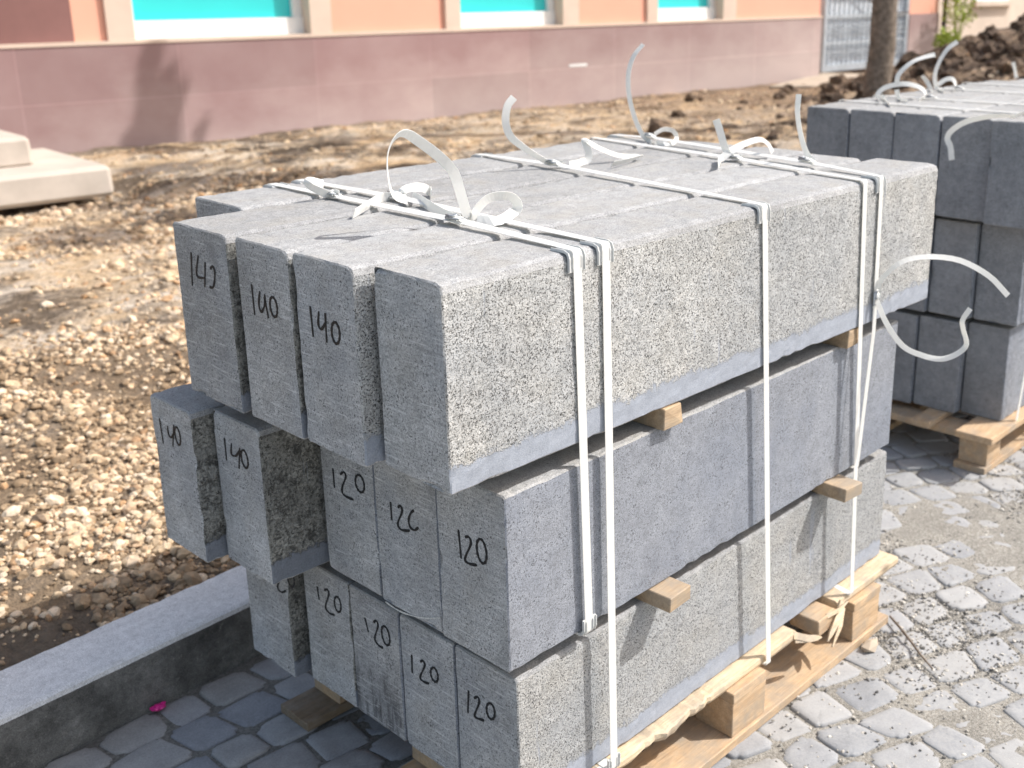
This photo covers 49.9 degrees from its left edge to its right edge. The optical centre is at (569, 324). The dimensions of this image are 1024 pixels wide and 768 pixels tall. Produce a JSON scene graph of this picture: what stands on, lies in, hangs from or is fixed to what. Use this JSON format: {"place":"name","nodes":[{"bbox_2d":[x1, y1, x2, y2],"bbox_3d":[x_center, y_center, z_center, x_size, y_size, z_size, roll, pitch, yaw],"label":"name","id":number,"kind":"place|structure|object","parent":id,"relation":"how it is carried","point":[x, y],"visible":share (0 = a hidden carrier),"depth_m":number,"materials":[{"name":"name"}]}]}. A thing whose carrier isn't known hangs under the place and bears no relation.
{"place":"outdoors","nodes":[
{"label":"outdoors","id":0,"kind":"place"},
{"bbox_2d":[0,288,240,665],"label":"gravel","id":1,"kind":"structure","parent":0,"point":[75,533],"depth_m":3.20,"materials":[{"name":"beige gravel"}]},
{"bbox_2d":[0,31,1022,670],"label":"dirt ground","id":2,"kind":"structure","parent":0,"point":[336,139],"depth_m":6.60,"materials":[{"name":"brown soil"}]},
{"bbox_2d":[0,130,113,215],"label":"entrance steps","id":3,"kind":"structure","parent":2,"relation":"on","point":[38,179],"depth_m":7.75,"materials":[{"name":"concrete"}]},
{"bbox_2d":[0,0,822,152],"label":"painted building","id":4,"kind":"structure","parent":2,"relation":"on","point":[80,75],"depth_m":11.34,"materials":[{"name":"pink paint"}]},
{"bbox_2d":[131,0,303,38],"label":"window","id":5,"kind":"structure","parent":4,"relation":"in","point":[152,19],"depth_m":10.49,"materials":[{"name":"white paint"}]},
{"bbox_2d":[460,0,554,27],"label":"window","id":6,"kind":"structure","parent":4,"relation":"in","point":[474,13],"depth_m":12.81,"materials":[{"name":"white paint"}]},
{"bbox_2d":[658,0,715,20],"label":"window","id":7,"kind":"structure","parent":4,"relation":"in","point":[668,10],"depth_m":14.84,"materials":[{"name":"white paint"}]},
{"bbox_2d":[0,53,1023,386],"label":"rubble","id":8,"kind":"object","parent":2,"relation":"on","point":[174,205],"visible":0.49,"depth_m":6.97,"materials":[{"name":"gravel"}]},
{"bbox_2d":[647,13,1023,148],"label":"earth clods","id":9,"kind":"object","parent":2,"relation":"on","point":[956,60],"visible":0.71,"depth_m":12.15,"materials":[{"name":"soil"}]},
{"bbox_2d":[819,0,909,71],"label":"metal gate","id":10,"kind":"structure","parent":2,"relation":"on","point":[845,35],"depth_m":17.80,"materials":[{"name":"grey metal"}]},
{"bbox_2d":[863,0,897,96],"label":"street tree","id":11,"kind":"object","parent":2,"relation":"on","point":[881,55],"visible":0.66,"depth_m":10.51,"materials":[{"name":"brown plant"}]},
{"bbox_2d":[820,0,947,53],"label":"neighbour house","id":12,"kind":"structure","parent":2,"relation":"on","point":[923,21],"depth_m":19.91,"materials":[{"name":"paint"}]},
{"bbox_2d":[931,27,960,48],"bbox_3d":[6.585,-4.890,19.155,0.474,0.604,0.507,0,17,3],"label":"weed clump","id":13,"kind":"object","parent":2,"relation":"on","point":[943,38],"visible":0.73,"depth_m":19.06,"materials":[{"name":"green plant"}]},
{"bbox_2d":[941,0,981,39],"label":"weed clump","id":14,"kind":"object","parent":2,"relation":"on","point":[963,19],"visible":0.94,"depth_m":19.91,"materials":[{"name":"green plant"}]},
{"bbox_2d":[937,0,1023,46],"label":"pale house","id":15,"kind":"structure","parent":2,"relation":"on","point":[999,14],"depth_m":23.74,"materials":[{"name":"beige paint"}]},
{"bbox_2d":[972,0,1014,5],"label":"window","id":16,"kind":"structure","parent":15,"relation":"in","point":[984,2],"depth_m":23.67,"materials":[{"name":"white"}]},
{"bbox_2d":[41,400,1023,767],"bbox_3d":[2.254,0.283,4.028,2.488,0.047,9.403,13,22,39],"label":"cobble paving","id":17,"kind":"structure","parent":0,"point":[201,730],"depth_m":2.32,"materials":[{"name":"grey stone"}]},
{"bbox_2d":[150,701,165,710],"bbox_3d":[-0.868,0.806,2.314,0.031,0.012,0.029,-3,17,-9],"label":"candy wrapper","id":18,"kind":"object","parent":17,"relation":"on","point":[159,706],"visible":1,"depth_m":2.31,"materials":[{"name":"pink plastic"}]},
{"bbox_2d":[281,550,897,767],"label":"wooden pallet","id":19,"kind":"object","parent":17,"relation":"on","point":[712,721],"visible":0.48,"depth_m":2.27,"materials":[{"name":"brown wood"}]},
{"bbox_2d":[246,569,311,676],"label":"stone block","id":20,"kind":"object","parent":19,"relation":"on","point":[280,625],"depth_m":2.17,"materials":[{"name":"stone"}]},
{"bbox_2d":[150,384,227,562],"bbox_3d":[-0.242,0.133,2.510,0.152,0.297,1.401,14,22,41],"label":"stone block","id":21,"kind":"object","parent":20,"relation":"on","point":[183,420],"depth_m":2.01,"materials":[{"name":"stone"}]},
{"bbox_2d":[195,137,668,217],"bbox_3d":[-0.224,-0.209,2.473,0.178,0.303,1.205,15,23,42],"label":"stone block","id":22,"kind":"object","parent":21,"relation":"on","point":[228,202],"depth_m":2.28,"materials":[{"name":"stone"}]},
{"bbox_2d":[263,182,287,187],"bbox_3d":[-0.585,-0.262,2.188,0.039,0.037,0.036,15,23,42],"label":"corner protector","id":23,"kind":"object","parent":22,"relation":"attached to","point":[270,185],"visible":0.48,"depth_m":2.17,"materials":[{"name":"grey plastic"}]},
{"bbox_2d":[291,180,302,183],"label":"corner protector","id":24,"kind":"object","parent":22,"relation":"attached to","point":[298,181],"visible":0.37,"depth_m":2.21,"materials":[{"name":"grey plastic"}]},
{"bbox_2d":[471,153,492,157],"bbox_3d":[-0.204,-0.379,2.566,0.039,0.037,0.036,15,23,42],"label":"corner protector","id":25,"kind":"object","parent":22,"relation":"attached to","point":[477,155],"visible":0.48,"depth_m":2.55,"materials":[{"name":"grey plastic"}]},
{"bbox_2d":[607,134,625,137],"bbox_3d":[0.124,-0.481,2.892,0.039,0.037,0.036,15,23,42],"label":"corner protector","id":26,"kind":"object","parent":22,"relation":"attached to","point":[615,136],"visible":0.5,"depth_m":2.88,"materials":[{"name":"grey plastic"}]},
{"bbox_2d":[611,43,1009,468],"bbox_3d":[0.455,-0.191,2.553,0.209,0.883,1.089,-16,22,-41],"label":"packing strap","id":27,"kind":"object","parent":22,"relation":"attached to","point":[807,159],"visible":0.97,"depth_m":2.29,"materials":[{"name":"white plastic"}]},
{"bbox_2d":[303,561,358,706],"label":"stone block","id":28,"kind":"object","parent":19,"relation":"on","point":[327,594],"depth_m":2.08,"materials":[{"name":"stone"}]},
{"bbox_2d":[213,405,329,585],"bbox_3d":[-0.100,0.155,2.429,0.154,0.298,1.401,14,22,41],"label":"stone block","id":29,"kind":"object","parent":28,"relation":"on","point":[271,481],"depth_m":1.94,"materials":[{"name":"stone"}]},
{"bbox_2d":[173,141,742,412],"bbox_3d":[-0.118,-0.160,2.307,0.179,0.303,1.394,15,23,42],"label":"stone block","id":30,"kind":"object","parent":29,"relation":"on","point":[205,247],"depth_m":1.85,"materials":[{"name":"stone"}]},
{"bbox_2d":[295,179,616,767],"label":"packing strap","id":31,"kind":"object","parent":30,"relation":"attached to","point":[420,200],"visible":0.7,"depth_m":1.79,"materials":[{"name":"white plastic"}]},
{"bbox_2d":[349,582,407,740],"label":"stone block","id":32,"kind":"object","parent":19,"relation":"on","point":[378,655],"depth_m":1.99,"materials":[{"name":"stone"}]},
{"bbox_2d":[320,446,382,595],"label":"stone block","id":33,"kind":"object","parent":32,"relation":"on","point":[351,515],"depth_m":1.91,"materials":[{"name":"stone"}]},
{"bbox_2d":[235,147,803,438],"bbox_3d":[0.019,-0.127,2.190,0.154,0.302,1.401,15,23,42],"label":"stone block","id":34,"kind":"object","parent":33,"relation":"on","point":[267,281],"depth_m":1.74,"materials":[{"name":"stone"}]},
{"bbox_2d":[400,611,460,767],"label":"stone block","id":35,"kind":"object","parent":19,"relation":"on","point":[430,685],"depth_m":1.89,"materials":[{"name":"stone"}]},
{"bbox_2d":[374,461,442,632],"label":"stone block","id":36,"kind":"object","parent":35,"relation":"on","point":[408,533],"depth_m":1.80,"materials":[{"name":"stone"}]},
{"bbox_2d":[293,154,860,466],"bbox_3d":[0.125,-0.094,2.074,0.154,0.303,1.369,15,23,42],"label":"stone block","id":37,"kind":"object","parent":36,"relation":"on","point":[336,306],"depth_m":1.62,"materials":[{"name":"stone"}]},
{"bbox_2d":[455,449,886,767],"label":"stone block","id":38,"kind":"object","parent":19,"relation":"on","point":[548,708],"depth_m":2.01,"materials":[{"name":"stone"}]},
{"bbox_2d":[594,752,620,767],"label":"corner protector","id":39,"kind":"object","parent":38,"relation":"attached to","point":[618,759],"visible":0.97,"depth_m":1.91,"materials":[{"name":"grey plastic"}]},
{"bbox_2d":[634,577,690,612],"bbox_3d":[-0.103,0.405,2.165,0.800,0.031,0.062,14,22,40],"label":"wooden spacer","id":40,"kind":"object","parent":38,"relation":"on","point":[669,594],"visible":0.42,"depth_m":1.91,"materials":[{"name":"brown wood"}]},
{"bbox_2d":[436,318,897,672],"bbox_3d":[0.261,0.249,2.103,0.158,0.298,1.202,14,22,41],"label":"stone block","id":41,"kind":"object","parent":38,"relation":"on","point":[690,488],"depth_m":1.86,"materials":[{"name":"stone"}]},
{"bbox_2d":[267,129,592,634],"bbox_3d":[-0.296,0.038,1.958,0.882,0.803,0.252,15,23,42],"label":"packing strap","id":42,"kind":"object","parent":41,"relation":"attached to","point":[313,185],"visible":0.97,"depth_m":1.74,"materials":[{"name":"white plastic"}]},
{"bbox_2d":[575,614,596,635],"bbox_3d":[0.020,0.487,1.796,0.039,0.031,0.030,15,23,42],"label":"corner protector","id":43,"kind":"object","parent":41,"relation":"on","point":[581,632],"visible":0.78,"depth_m":1.78,"materials":[{"name":"grey plastic"}]},
{"bbox_2d":[374,158,937,495],"bbox_3d":[0.264,-0.068,1.984,0.151,0.302,1.378,15,23,42],"label":"stone block","id":44,"kind":"object","parent":41,"relation":"on","point":[477,355],"depth_m":1.72,"materials":[{"name":"stone"}]},
{"bbox_2d":[550,244,585,273],"bbox_3d":[-0.002,-0.096,1.604,0.039,0.033,0.034,15,23,42],"label":"corner protector","id":45,"kind":"object","parent":44,"relation":"attached to","point":[570,259],"visible":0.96,"depth_m":1.59,"materials":[{"name":"grey plastic"}]},
{"bbox_2d":[579,237,613,265],"bbox_3d":[0.041,-0.109,1.647,0.039,0.033,0.034,15,23,42],"label":"corner protector","id":46,"kind":"object","parent":44,"relation":"attached to","point":[598,247],"visible":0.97,"depth_m":1.63,"materials":[{"name":"grey plastic"}]},
{"bbox_2d":[478,95,770,665],"bbox_3d":[0.122,0.064,2.415,0.885,1.118,0.325,15,23,42],"label":"packing strap","id":47,"kind":"object","parent":44,"relation":"attached to","point":[587,144],"visible":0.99,"depth_m":2.16,"materials":[{"name":"white plastic"}]},
{"bbox_2d":[741,200,770,223],"bbox_3d":[0.328,-0.197,1.927,0.040,0.033,0.034,15,23,42],"label":"corner protector","id":48,"kind":"object","parent":44,"relation":"attached to","point":[760,212],"visible":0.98,"depth_m":1.91,"materials":[{"name":"grey plastic"}]},
{"bbox_2d":[861,173,885,193],"bbox_3d":[0.610,-0.283,2.204,0.039,0.033,0.034,15,23,42],"label":"corner protector","id":49,"kind":"object","parent":44,"relation":"attached to","point":[877,181],"visible":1,"depth_m":2.19,"materials":[{"name":"grey plastic"}]},
{"bbox_2d":[632,402,682,430],"bbox_3d":[-0.114,0.078,2.103,0.803,0.038,0.050,15,23,42],"label":"wooden spacer","id":50,"kind":"object","parent":41,"relation":"on","point":[666,418],"visible":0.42,"depth_m":1.83,"materials":[{"name":"brown wood"}]},
{"bbox_2d":[820,327,857,348],"bbox_3d":[0.294,-0.049,2.513,0.803,0.041,0.051,15,23,42],"label":"wooden spacer","id":51,"kind":"object","parent":41,"relation":"on","point":[847,339],"visible":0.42,"depth_m":2.24,"materials":[{"name":"brown wood"}]},
{"bbox_2d":[589,119,867,594],"bbox_3d":[0.330,0.018,2.632,0.213,1.032,0.919,-9,19,-27],"label":"packing strap","id":52,"kind":"object","parent":38,"relation":"attached to","point":[728,153],"visible":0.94,"depth_m":2.36,"materials":[{"name":"white plastic"}]},
{"bbox_2d":[811,474,861,502],"bbox_3d":[0.316,0.276,2.578,0.800,0.030,0.065,15,23,43],"label":"wooden spacer","id":53,"kind":"object","parent":38,"relation":"on","point":[841,488],"visible":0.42,"depth_m":2.31,"materials":[{"name":"brown wood"}]},
{"bbox_2d":[861,638,877,651],"bbox_3d":[0.687,0.731,2.499,0.032,0.024,0.058,15,23,42],"label":"pebble","id":54,"kind":"object","parent":17,"relation":"on","point":[869,645],"visible":1,"depth_m":2.49,"materials":[{"name":"stone"}]},
{"bbox_2d":[769,444,1023,767],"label":"loose grit","id":55,"kind":"object","parent":17,"relation":"on","point":[959,638],"visible":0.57,"depth_m":2.56,"materials":[{"name":"grey gravel"}]},
{"bbox_2d":[889,615,932,669],"bbox_3d":[0.779,0.724,2.507,0.009,0.010,0.211,-3,17,-8],"label":"twig","id":56,"kind":"object","parent":17,"relation":"on","point":[907,637],"visible":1,"depth_m":2.51,"materials":[{"name":"brown wood"}]},
{"bbox_2d":[890,399,1023,474],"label":"wooden pallet","id":57,"kind":"object","parent":17,"relation":"on","point":[986,445],"visible":0.15,"depth_m":3.44,"materials":[{"name":"brown wood"}]},
{"bbox_2d":[886,308,928,402],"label":"stone block","id":58,"kind":"object","parent":57,"relation":"on","point":[908,320],"depth_m":3.56,"materials":[{"name":"stone"}]},
{"bbox_2d":[904,214,941,311],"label":"stone block","id":59,"kind":"object","parent":58,"relation":"on","point":[922,305],"depth_m":3.46,"materials":[{"name":"stone"}]},
{"bbox_2d":[892,93,1023,213],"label":"stone block","id":60,"kind":"object","parent":59,"relation":"on","point":[917,134],"depth_m":3.33,"materials":[{"name":"stone"}]},
{"bbox_2d":[913,312,974,412],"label":"stone block","id":61,"kind":"object","parent":57,"relation":"on","point":[938,385],"depth_m":3.50,"materials":[{"name":"stone"}]},
{"bbox_2d":[928,217,983,318],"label":"stone block","id":62,"kind":"object","parent":61,"relation":"on","point":[953,285],"depth_m":3.38,"materials":[{"name":"stone"}]},
{"bbox_2d":[935,101,1023,221],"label":"stone block","id":63,"kind":"object","parent":62,"relation":"on","point":[962,184],"depth_m":3.24,"materials":[{"name":"stone"}]},
{"bbox_2d":[962,82,1023,85],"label":"packing strap","id":64,"kind":"object","parent":63,"relation":"attached to","point":[989,83],"visible":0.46,"depth_m":4.27,"materials":[{"name":"white plastic"}]},
{"bbox_2d":[961,319,1023,420],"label":"stone block","id":65,"kind":"object","parent":57,"relation":"on","point":[993,373],"depth_m":3.43,"materials":[{"name":"stone"}]},
{"bbox_2d":[974,224,1023,326],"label":"stone block","id":66,"kind":"object","parent":65,"relation":"on","point":[1001,257],"depth_m":3.31,"materials":[{"name":"stone"}]},
{"bbox_2d":[983,115,1023,228],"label":"stone block","id":67,"kind":"object","parent":66,"relation":"on","point":[1004,203],"depth_m":3.12,"materials":[{"name":"stone"}]},
{"bbox_2d":[838,100,1023,420],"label":"packing strap","id":68,"kind":"object","parent":67,"relation":"attached to","point":[952,130],"visible":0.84,"depth_m":3.17,"materials":[{"name":"white plastic"}]},
{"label":"stone block","id":69,"kind":"object","parent":57,"relation":"on","visible":0},
{"bbox_2d":[872,52,1023,107],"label":"packing strap","id":70,"kind":"object","parent":69,"relation":"attached to","point":[896,83],"visible":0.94,"depth_m":3.72,"materials":[{"name":"white plastic"}]},
{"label":"stone block","id":71,"kind":"object","parent":69,"relation":"on","visible":0},
{"bbox_2d":[806,80,1023,156],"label":"stone block","id":72,"kind":"object","parent":71,"relation":"on","point":[828,130],"depth_m":3.55,"materials":[{"name":"stone"}]},
{"bbox_2d":[921,40,1023,92],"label":"packing strap","id":73,"kind":"object","parent":72,"relation":"attached to","point":[936,68],"visible":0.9,"depth_m":4.03,"materials":[{"name":"white plastic"}]},
{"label":"stone block","id":74,"kind":"object","parent":57,"relation":"on","visible":0},
{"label":"stone block","id":75,"kind":"object","parent":74,"relation":"on","visible":0},
{"bbox_2d":[848,83,1023,161],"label":"stone block","id":76,"kind":"object","parent":75,"relation":"on","point":[871,132],"depth_m":3.45,"materials":[{"name":"stone"}]},
{"bbox_2d":[769,73,858,88],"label":"concrete path","id":77,"kind":"structure","parent":0,"point":[812,81],"depth_m":15.88,"materials":[{"name":"beige concrete"}]},
{"label":"ground","id":78,"kind":"structure","parent":0,"visible":0},
{"bbox_2d":[0,565,260,767],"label":"kerbstone","id":79,"kind":"object","parent":78,"relation":"on","point":[61,700],"visible":0.48,"depth_m":2.29,"materials":[{"name":"stone"}]},
{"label":"stone block","id":80,"kind":"object","parent":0,"visible":0},
{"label":"stone block","id":81,"kind":"object","parent":80,"relation":"on","visible":0},
{"bbox_2d":[1012,62,1017,77],"bbox_3d":[2.341,-0.722,5.212,0.788,1.010,0.035,15,23,42],"label":"packing strap","id":82,"kind":"object","parent":81,"relation":"attached to","point":[1014,69],"visible":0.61,"depth_m":5.25,"materials":[{"name":"white plastic"}]}
]}

